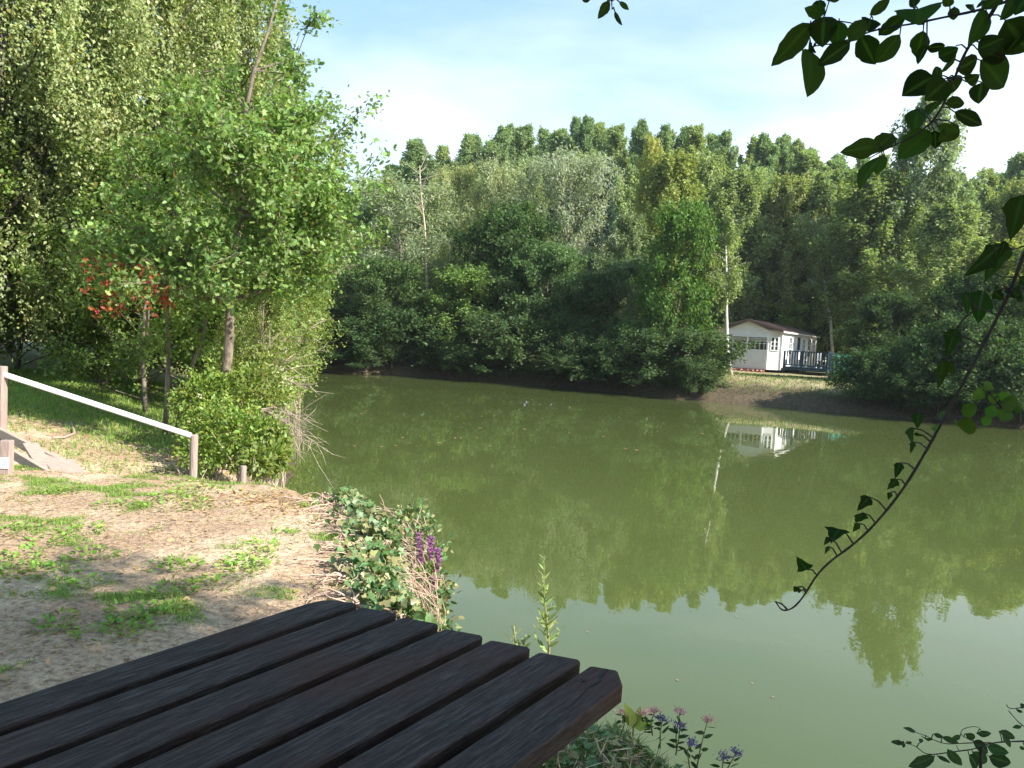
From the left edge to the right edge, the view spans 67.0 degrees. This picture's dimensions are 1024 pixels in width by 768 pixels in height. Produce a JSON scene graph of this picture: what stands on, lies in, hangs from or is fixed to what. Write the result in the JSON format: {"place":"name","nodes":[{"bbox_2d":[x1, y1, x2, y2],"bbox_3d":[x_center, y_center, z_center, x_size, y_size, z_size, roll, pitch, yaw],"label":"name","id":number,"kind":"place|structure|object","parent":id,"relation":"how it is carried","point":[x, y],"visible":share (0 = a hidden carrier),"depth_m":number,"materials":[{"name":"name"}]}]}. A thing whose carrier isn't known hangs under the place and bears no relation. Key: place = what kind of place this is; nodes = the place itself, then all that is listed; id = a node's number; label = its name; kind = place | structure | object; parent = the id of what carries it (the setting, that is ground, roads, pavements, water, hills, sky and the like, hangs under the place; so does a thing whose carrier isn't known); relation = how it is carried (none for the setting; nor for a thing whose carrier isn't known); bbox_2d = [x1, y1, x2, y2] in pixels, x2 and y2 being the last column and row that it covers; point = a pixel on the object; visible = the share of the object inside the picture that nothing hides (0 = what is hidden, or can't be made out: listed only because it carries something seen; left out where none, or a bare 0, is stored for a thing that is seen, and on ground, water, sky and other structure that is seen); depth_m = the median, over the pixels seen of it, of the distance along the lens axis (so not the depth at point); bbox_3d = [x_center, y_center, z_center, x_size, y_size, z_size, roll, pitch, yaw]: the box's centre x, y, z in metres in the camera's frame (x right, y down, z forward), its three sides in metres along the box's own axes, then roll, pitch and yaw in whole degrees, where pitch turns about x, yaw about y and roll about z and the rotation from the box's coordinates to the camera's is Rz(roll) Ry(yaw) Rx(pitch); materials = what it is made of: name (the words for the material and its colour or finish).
{"place":"outdoors","nodes":[
{"label":"outdoors","id":0,"kind":"place"},
{"bbox_2d":[0,464,624,767],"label":"grass","id":1,"kind":"structure","parent":0,"point":[110,595],"depth_m":5.39,"materials":[{"name":"green plant"}]},
{"bbox_2d":[0,329,1023,767],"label":"ground","id":2,"kind":"structure","parent":0,"point":[222,601],"depth_m":5.41,"materials":[{"name":"beige soil"}]},
{"bbox_2d":[0,427,84,472],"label":"wooden steps","id":3,"kind":"structure","parent":2,"relation":"on","point":[41,458],"depth_m":7.77,"materials":[{"name":"brown wood"}]},
{"bbox_2d":[0,139,92,370],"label":"understory bush","id":4,"kind":"object","parent":2,"relation":"on","point":[18,365],"visible":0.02,"depth_m":18.02,"materials":[{"name":"green plant"}]},
{"bbox_2d":[0,53,95,372],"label":"understory bush","id":5,"kind":"object","parent":2,"relation":"on","point":[7,187],"visible":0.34,"depth_m":16.49,"materials":[{"name":"green plant"}]},
{"bbox_2d":[0,157,163,385],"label":"understory bush","id":6,"kind":"object","parent":2,"relation":"on","point":[89,328],"visible":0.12,"depth_m":16.37,"materials":[{"name":"green plant"}]},
{"bbox_2d":[0,0,175,362],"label":"birch tree","id":7,"kind":"object","parent":2,"relation":"on","point":[61,33],"visible":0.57,"depth_m":15.40,"materials":[{"name":"green plant"}]},
{"bbox_2d":[0,366,197,477],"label":"handrail","id":8,"kind":"object","parent":2,"relation":"on","point":[5,375],"visible":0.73,"depth_m":8.38,"materials":[{"name":"wood"}]},
{"bbox_2d":[70,215,180,413],"bbox_3d":[-6.685,-1.346,14.296,2.406,3.944,1.707,4,4,17],"label":"sapling","id":9,"kind":"object","parent":2,"relation":"on","point":[140,339],"visible":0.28,"depth_m":14.45,"materials":[{"name":"green plant"}]},
{"bbox_2d":[0,0,253,384],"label":"birch tree","id":10,"kind":"object","parent":2,"relation":"on","point":[136,18],"visible":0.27,"depth_m":15.88,"materials":[{"name":"green plant"}]},
{"bbox_2d":[0,123,256,404],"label":"understory bush","id":11,"kind":"object","parent":2,"relation":"on","point":[82,365],"visible":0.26,"depth_m":15.04,"materials":[{"name":"green plant"}]},
{"bbox_2d":[5,365,289,485],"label":"grass","id":12,"kind":"structure","parent":2,"relation":"on","point":[49,381],"depth_m":13.25,"materials":[{"name":"green plant"}]},
{"bbox_2d":[0,481,325,641],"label":"weeds","id":13,"kind":"object","parent":2,"relation":"on","point":[135,616],"visible":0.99,"depth_m":4.63,"materials":[{"name":"green plant"}]},
{"bbox_2d":[82,138,251,434],"bbox_3d":[-5.465,-1.413,12.259,2.321,4.659,2.666,3,4,0],"label":"sapling","id":14,"kind":"object","parent":2,"relation":"on","point":[166,338],"visible":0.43,"depth_m":12.60,"materials":[{"name":"green plant"}]},
{"bbox_2d":[0,466,338,677],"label":"fallen leaves","id":15,"kind":"object","parent":2,"relation":"on","point":[53,588],"visible":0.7,"depth_m":6.22,"materials":[{"name":"brown plant"}]},
{"bbox_2d":[69,134,294,406],"bbox_3d":[-7.198,-2.654,17.509,4.885,6.337,5.459,1,4,-28],"label":"understory bush","id":16,"kind":"object","parent":2,"relation":"on","point":[118,329],"visible":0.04,"depth_m":16.44,"materials":[{"name":"green plant"}]},
{"bbox_2d":[139,185,290,433],"bbox_3d":[-4.891,-1.587,12.939,2.389,5.048,2.283,2,4,-13],"label":"sapling","id":17,"kind":"object","parent":2,"relation":"on","point":[210,313],"visible":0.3,"depth_m":12.74,"materials":[{"name":"green plant"}]},
{"bbox_2d":[85,0,352,389],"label":"birch tree","id":18,"kind":"object","parent":2,"relation":"on","point":[261,79],"visible":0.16,"depth_m":18.94,"materials":[{"name":"green plant"}]},
{"bbox_2d":[52,0,404,465],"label":"oak tree","id":19,"kind":"object","parent":2,"relation":"on","point":[285,210],"visible":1,"depth_m":10.85,"materials":[{"name":"green plant"}]},
{"bbox_2d":[161,359,296,484],"bbox_3d":[-4.051,0.533,10.822,1.587,1.737,2.640,1,4,-30],"label":"waterside bush","id":20,"kind":"object","parent":2,"relation":"on","point":[204,412],"visible":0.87,"depth_m":10.48,"materials":[{"name":"green plant"}]},
{"bbox_2d":[198,325,310,476],"bbox_3d":[-3.987,0.252,11.677,1.634,2.317,2.192,3,4,0],"label":"waterside bush","id":21,"kind":"object","parent":2,"relation":"on","point":[271,392],"visible":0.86,"depth_m":11.79,"materials":[{"name":"green plant"}]},
{"bbox_2d":[203,242,316,423],"bbox_3d":[-4.837,-0.853,14.941,1.982,3.841,1.797,2,4,-16],"label":"willow tree","id":22,"kind":"object","parent":2,"relation":"on","point":[254,320],"visible":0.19,"depth_m":14.71,"materials":[{"name":"green plant"}]},
{"bbox_2d":[234,419,295,487],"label":"waterside bush","id":23,"kind":"object","parent":2,"relation":"on","point":[267,458],"visible":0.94,"depth_m":9.87,"materials":[{"name":"green plant"}]},
{"bbox_2d":[222,218,346,417],"bbox_3d":[-5.259,-1.579,17.371,2.583,5.521,2.849,4,4,8],"label":"willow tree","id":24,"kind":"object","parent":2,"relation":"on","point":[311,335],"visible":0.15,"depth_m":17.52,"materials":[{"name":"green plant"}]},
{"bbox_2d":[0,600,621,767],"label":"picnic table","id":25,"kind":"object","parent":2,"relation":"on","point":[330,684],"visible":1,"depth_m":1.55,"materials":[{"name":"brown wood"}]},
{"bbox_2d":[0,470,635,759],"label":"dead leaf bits","id":26,"kind":"object","parent":2,"relation":"on","point":[1,653],"visible":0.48,"depth_m":4.97,"materials":[{"name":"plant"}]},
{"bbox_2d":[0,464,647,767],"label":"dry straw","id":27,"kind":"object","parent":2,"relation":"on","point":[68,656],"visible":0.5,"depth_m":4.70,"materials":[{"name":"beige plant"}]},
{"bbox_2d":[318,201,401,343],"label":"willow tree","id":28,"kind":"object","parent":2,"relation":"on","point":[367,216],"visible":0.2,"depth_m":47.95,"materials":[{"name":"green plant"}]},
{"bbox_2d":[276,485,450,632],"bbox_3d":[-0.900,1.575,5.342,1.372,1.186,3.915,2,4,-18],"label":"ivy clump","id":29,"kind":"object","parent":2,"relation":"on","point":[374,566],"visible":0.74,"depth_m":4.94,"materials":[{"name":"green plant"}]},
{"bbox_2d":[331,337,410,369],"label":"shrub","id":30,"kind":"object","parent":2,"relation":"on","point":[386,351],"visible":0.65,"depth_m":42.64,"materials":[{"name":"green plant"}]},
{"bbox_2d":[327,252,436,359],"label":"alder tree","id":31,"kind":"object","parent":2,"relation":"on","point":[380,273],"visible":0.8,"depth_m":42.95,"materials":[{"name":"green plant"}]},
{"bbox_2d":[324,299,455,371],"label":"shrub","id":32,"kind":"object","parent":2,"relation":"on","point":[401,322],"visible":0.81,"depth_m":41.74,"materials":[{"name":"green plant"}]},
{"bbox_2d":[335,167,474,351],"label":"willow tree","id":33,"kind":"object","parent":2,"relation":"on","point":[409,209],"visible":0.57,"depth_m":46.49,"materials":[{"name":"green plant"}]},
{"bbox_2d":[385,138,427,247],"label":"poplar tree","id":34,"kind":"object","parent":2,"relation":"on","point":[414,156],"visible":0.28,"depth_m":68.91,"materials":[{"name":"green plant"}]},
{"bbox_2d":[393,496,464,630],"bbox_3d":[-0.643,1.514,5.560,0.526,1.117,2.058,2,4,-14],"label":"bank bush","id":35,"kind":"object","parent":2,"relation":"on","point":[449,584],"visible":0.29,"depth_m":5.60,"materials":[{"name":"green plant"}]},
{"bbox_2d":[407,342,489,370],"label":"shrub","id":36,"kind":"object","parent":2,"relation":"on","point":[441,350],"visible":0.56,"depth_m":42.25,"materials":[{"name":"green plant"}]},
{"bbox_2d":[426,158,490,296],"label":"willow tree","id":37,"kind":"object","parent":2,"relation":"on","point":[457,176],"visible":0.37,"depth_m":51.80,"materials":[{"name":"green plant"}]},
{"bbox_2d":[409,261,514,363],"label":"alder tree","id":38,"kind":"object","parent":2,"relation":"on","point":[459,280],"visible":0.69,"depth_m":42.83,"materials":[{"name":"green plant"}]},
{"bbox_2d":[435,341,539,375],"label":"shrub","id":39,"kind":"object","parent":2,"relation":"on","point":[482,353],"visible":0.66,"depth_m":41.21,"materials":[{"name":"green plant"}]},
{"bbox_2d":[456,151,531,300],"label":"willow tree","id":40,"kind":"object","parent":2,"relation":"on","point":[496,182],"visible":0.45,"depth_m":50.80,"materials":[{"name":"green plant"}]},
{"bbox_2d":[434,199,570,352],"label":"alder tree","id":41,"kind":"object","parent":2,"relation":"on","point":[514,228],"visible":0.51,"depth_m":44.09,"materials":[{"name":"green plant"}]},
{"bbox_2d":[445,304,566,377],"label":"shrub","id":42,"kind":"object","parent":2,"relation":"on","point":[504,326],"visible":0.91,"depth_m":40.42,"materials":[{"name":"green plant"}]},
{"bbox_2d":[475,198,561,334],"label":"birch tree","id":43,"kind":"object","parent":2,"relation":"on","point":[531,206],"visible":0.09,"depth_m":46.71,"materials":[{"name":"green plant"}]},
{"bbox_2d":[504,122,547,201],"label":"poplar tree","id":44,"kind":"object","parent":2,"relation":"on","point":[524,146],"visible":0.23,"depth_m":66.75,"materials":[{"name":"green plant"}]},
{"bbox_2d":[489,236,597,357],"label":"alder tree","id":45,"kind":"object","parent":2,"relation":"on","point":[551,261],"visible":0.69,"depth_m":41.70,"materials":[{"name":"green plant"}]},
{"bbox_2d":[533,554,566,654],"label":"willow sapling","id":46,"kind":"object","parent":2,"relation":"on","point":[545,615],"visible":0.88,"depth_m":3.83,"materials":[{"name":"green plant"}]},
{"bbox_2d":[542,128,575,340],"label":"poplar tree","id":47,"kind":"object","parent":2,"relation":"on","point":[562,134],"visible":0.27,"depth_m":69.65,"materials":[{"name":"green plant"}]},
{"bbox_2d":[503,137,626,318],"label":"willow tree","id":48,"kind":"object","parent":2,"relation":"on","point":[573,171],"visible":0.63,"depth_m":48.20,"materials":[{"name":"green plant"}]},
{"bbox_2d":[531,326,608,379],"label":"shrub","id":49,"kind":"object","parent":2,"relation":"on","point":[566,343],"visible":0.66,"depth_m":39.45,"materials":[{"name":"green plant"}]},
{"bbox_2d":[539,269,624,355],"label":"alder tree","id":50,"kind":"object","parent":2,"relation":"on","point":[574,289],"visible":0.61,"depth_m":40.74,"materials":[{"name":"green plant"}]},
{"bbox_2d":[559,113,607,244],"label":"poplar tree","id":51,"kind":"object","parent":2,"relation":"on","point":[584,136],"visible":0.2,"depth_m":67.81,"materials":[{"name":"green plant"}]},
{"bbox_2d":[518,349,661,385],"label":"shrub","id":52,"kind":"object","parent":2,"relation":"on","point":[574,372],"visible":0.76,"depth_m":37.81,"materials":[{"name":"green plant"}]},
{"bbox_2d":[577,156,622,273],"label":"willow tree","id":53,"kind":"object","parent":2,"relation":"on","point":[611,216],"visible":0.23,"depth_m":50.01,"materials":[{"name":"green plant"}]},
{"bbox_2d":[539,719,687,767],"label":"ground ivy","id":54,"kind":"object","parent":2,"relation":"on","point":[589,762],"visible":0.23,"depth_m":2.87,"materials":[{"name":"green plant"}]},
{"bbox_2d":[587,163,639,254],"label":"deciduous tree","id":55,"kind":"object","parent":2,"relation":"on","point":[626,201],"visible":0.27,"depth_m":60.44,"materials":[{"name":"green plant"}]},
{"bbox_2d":[600,123,631,224],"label":"poplar tree","id":56,"kind":"object","parent":2,"relation":"on","point":[617,143],"visible":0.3,"depth_m":69.77,"materials":[{"name":"green plant"}]},
{"bbox_2d":[563,251,682,341],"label":"alder tree","id":57,"kind":"object","parent":2,"relation":"on","point":[623,270],"visible":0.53,"depth_m":40.61,"materials":[{"name":"green plant"}]},
{"bbox_2d":[580,319,674,390],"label":"shrub","id":58,"kind":"object","parent":2,"relation":"on","point":[625,337],"visible":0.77,"depth_m":36.77,"materials":[{"name":"green plant"}]},
{"bbox_2d":[599,209,655,321],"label":"birch tree","id":59,"kind":"object","parent":2,"relation":"on","point":[632,227],"visible":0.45,"depth_m":46.08,"materials":[{"name":"green plant"}]},
{"bbox_2d":[619,117,657,214],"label":"poplar tree","id":60,"kind":"object","parent":2,"relation":"on","point":[640,131],"visible":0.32,"depth_m":67.22,"materials":[{"name":"green plant"}]},
{"bbox_2d":[621,132,663,308],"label":"birch tree","id":61,"kind":"object","parent":2,"relation":"on","point":[639,194],"visible":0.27,"depth_m":54.69,"materials":[{"name":"green plant"}]},
{"bbox_2d":[611,314,705,376],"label":"bush","id":62,"kind":"object","parent":2,"relation":"on","point":[641,322],"visible":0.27,"depth_m":37.94,"materials":[{"name":"green plant"}]},
{"bbox_2d":[630,147,718,316],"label":"birch tree","id":63,"kind":"object","parent":2,"relation":"on","point":[669,171],"visible":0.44,"depth_m":52.51,"materials":[{"name":"green plant"}]},
{"bbox_2d":[626,195,730,376],"bbox_3d":[8.462,-4.801,38.125,4.892,9.063,4.858,0,5,-40],"label":"alder tree","id":64,"kind":"object","parent":2,"relation":"on","point":[685,222],"visible":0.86,"depth_m":37.33,"materials":[{"name":"green plant"}]},
{"bbox_2d":[651,351,727,396],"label":"shrub","id":65,"kind":"object","parent":2,"relation":"on","point":[695,366],"visible":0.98,"depth_m":35.37,"materials":[{"name":"green plant"}]},
{"bbox_2d":[677,123,708,354],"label":"poplar tree","id":66,"kind":"object","parent":2,"relation":"on","point":[696,140],"visible":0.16,"depth_m":67.78,"materials":[{"name":"green plant"}]},
{"bbox_2d":[625,320,762,386],"bbox_3d":[8.397,-1.269,37.275,6.237,3.566,5.706,3,4,-6],"label":"shrub","id":67,"kind":"object","parent":2,"relation":"on","point":[689,340],"visible":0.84,"depth_m":35.77,"materials":[{"name":"green plant"}]},
{"bbox_2d":[679,148,728,329],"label":"deciduous tree","id":68,"kind":"object","parent":2,"relation":"on","point":[709,164],"visible":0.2,"depth_m":60.23,"materials":[{"name":"green plant"}]},
{"bbox_2d":[713,129,739,175],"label":"poplar tree","id":69,"kind":"object","parent":2,"relation":"on","point":[723,144],"visible":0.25,"depth_m":70.28,"materials":[{"name":"green plant"}]},
{"bbox_2d":[699,205,755,373],"bbox_3d":[10.340,-4.629,38.392,2.558,8.377,2.663,3,4,0],"label":"birch tree","id":70,"kind":"object","parent":2,"relation":"on","point":[730,240],"visible":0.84,"depth_m":38.01,"materials":[{"name":"green plant"}]},
{"bbox_2d":[691,166,784,330],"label":"birch tree","id":71,"kind":"object","parent":2,"relation":"on","point":[731,186],"visible":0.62,"depth_m":55.53,"materials":[{"name":"green plant"}]},
{"bbox_2d":[705,162,789,322],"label":"deciduous tree","id":72,"kind":"object","parent":2,"relation":"on","point":[765,188],"visible":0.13,"depth_m":57.68,"materials":[{"name":"green plant"}]},
{"bbox_2d":[739,132,780,252],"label":"poplar tree","id":73,"kind":"object","parent":2,"relation":"on","point":[765,152],"visible":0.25,"depth_m":67.22,"materials":[{"name":"green plant"}]},
{"bbox_2d":[712,319,819,372],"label":"cabin","id":74,"kind":"object","parent":2,"relation":"on","point":[777,340],"visible":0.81,"depth_m":45.50,"materials":[{"name":"white wood"}]},
{"bbox_2d":[748,170,823,329],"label":"deciduous tree","id":75,"kind":"object","parent":2,"relation":"on","point":[787,193],"visible":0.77,"depth_m":56.47,"materials":[{"name":"green plant"}]},
{"bbox_2d":[742,283,834,351],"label":"alder tree","id":76,"kind":"object","parent":2,"relation":"on","point":[796,308],"visible":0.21,"depth_m":56.92,"materials":[{"name":"green plant"}]},
{"bbox_2d":[757,171,852,331],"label":"birch tree","id":77,"kind":"object","parent":2,"relation":"on","point":[809,181],"visible":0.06,"depth_m":57.70,"materials":[{"name":"green plant"}]},
{"bbox_2d":[790,149,834,183],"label":"poplar tree","id":78,"kind":"object","parent":2,"relation":"on","point":[809,160],"visible":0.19,"depth_m":68.29,"materials":[{"name":"green plant"}]},
{"bbox_2d":[782,350,846,375],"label":"railing","id":79,"kind":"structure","parent":2,"relation":"on","point":[810,367],"depth_m":44.45,"materials":[{"name":"teal paint"}]},
{"bbox_2d":[792,211,842,352],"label":"birch tree","id":80,"kind":"object","parent":2,"relation":"on","point":[822,273],"visible":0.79,"depth_m":53.40,"materials":[{"name":"green plant"}]},
{"bbox_2d":[777,168,858,361],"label":"deciduous tree","id":81,"kind":"object","parent":2,"relation":"on","point":[828,191],"visible":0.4,"depth_m":56.51,"materials":[{"name":"green plant"}]},
{"bbox_2d":[822,340,913,410],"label":"shrub","id":82,"kind":"object","parent":2,"relation":"on","point":[870,360],"visible":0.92,"depth_m":31.80,"materials":[{"name":"green plant"}]},
{"bbox_2d":[806,166,939,352],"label":"birch tree","id":83,"kind":"object","parent":2,"relation":"on","point":[851,231],"visible":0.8,"depth_m":50.58,"materials":[{"name":"green plant"}]},
{"bbox_2d":[834,289,936,378],"bbox_3d":[17.905,-2.233,36.845,4.931,4.569,4.184,1,4,-35],"label":"alder tree","id":84,"kind":"object","parent":2,"relation":"on","point":[896,310],"visible":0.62,"depth_m":36.36,"materials":[{"name":"green plant"}]},
{"bbox_2d":[842,368,982,411],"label":"shrub","id":85,"kind":"object","parent":2,"relation":"on","point":[864,388],"visible":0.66,"depth_m":30.87,"materials":[{"name":"green plant"}]},
{"bbox_2d":[862,329,973,402],"bbox_3d":[16.701,-0.510,32.454,4.056,3.509,4.433,4,4,13],"label":"shrub","id":86,"kind":"object","parent":2,"relation":"on","point":[900,348],"visible":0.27,"depth_m":31.87,"materials":[{"name":"green plant"}]},
{"bbox_2d":[859,93,988,345],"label":"birch tree","id":87,"kind":"object","parent":2,"relation":"on","point":[941,178],"visible":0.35,"depth_m":49.91,"materials":[{"name":"green plant"}]},
{"bbox_2d":[881,197,989,336],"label":"birch tree","id":88,"kind":"object","parent":2,"relation":"on","point":[943,222],"visible":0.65,"depth_m":44.64,"materials":[{"name":"green plant"}]},
{"bbox_2d":[878,359,1018,417],"bbox_3d":[17.155,0.104,30.695,4.416,2.540,5.095,0,5,-41],"label":"shrub","id":89,"kind":"object","parent":2,"relation":"on","point":[955,379],"visible":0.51,"depth_m":29.83,"materials":[{"name":"green plant"}]},
{"bbox_2d":[891,703,1023,767],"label":"bramble","id":90,"kind":"object","parent":2,"relation":"on","point":[998,758],"visible":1,"depth_m":1.92,"materials":[{"name":"green plant"}]},
{"bbox_2d":[902,308,1023,412],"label":"shrub","id":91,"kind":"object","parent":2,"relation":"on","point":[971,328],"visible":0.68,"depth_m":30.06,"materials":[{"name":"green plant"}]},
{"bbox_2d":[908,264,1022,337],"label":"alder tree","id":92,"kind":"object","parent":2,"relation":"on","point":[947,300],"visible":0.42,"depth_m":35.02,"materials":[{"name":"green plant"}]},
{"bbox_2d":[952,198,1007,279],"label":"deciduous tree","id":93,"kind":"object","parent":2,"relation":"on","point":[991,221],"visible":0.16,"depth_m":54.42,"materials":[{"name":"green plant"}]},
{"bbox_2d":[973,338,1023,423],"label":"shrub","id":94,"kind":"object","parent":2,"relation":"on","point":[1013,373],"visible":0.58,"depth_m":29.12,"materials":[{"name":"green plant"}]},
{"bbox_2d":[988,175,1023,278],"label":"deciduous tree","id":95,"kind":"object","parent":2,"relation":"on","point":[1018,190],"visible":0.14,"depth_m":54.24,"materials":[{"name":"green plant"}]},
{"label":"shade tree","id":96,"kind":"object","parent":2,"relation":"on","visible":0},
{"bbox_2d":[771,0,1023,188],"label":"leafy branch","id":97,"kind":"object","parent":96,"relation":"hanging from","point":[936,86],"visible":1,"depth_m":1.31,"materials":[{"name":"green plant"}]},
{"bbox_2d":[775,195,1023,610],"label":"hanging vine","id":98,"kind":"object","parent":96,"relation":"hanging from","point":[991,259],"visible":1,"depth_m":1.20,"materials":[{"name":"green plant"}]},
{"bbox_2d":[931,381,1023,434],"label":"leafy twig","id":99,"kind":"object","parent":98,"relation":"attached to","point":[966,424],"visible":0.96,"depth_m":1.29,"materials":[{"name":"green plant"}]},
{"bbox_2d":[9,0,1023,354],"label":"sky","id":100,"kind":"structure","parent":0,"point":[449,68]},
{"bbox_2d":[276,372,1023,767],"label":"pond water","id":101,"kind":"structure","parent":0,"point":[672,578],"depth_m":9.73,"materials":[{"name":"green liquid"}]},
{"bbox_2d":[635,371,1022,413],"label":"grass","id":102,"kind":"structure","parent":0,"point":[742,374],"depth_m":36.29,"materials":[{"name":"plant"}]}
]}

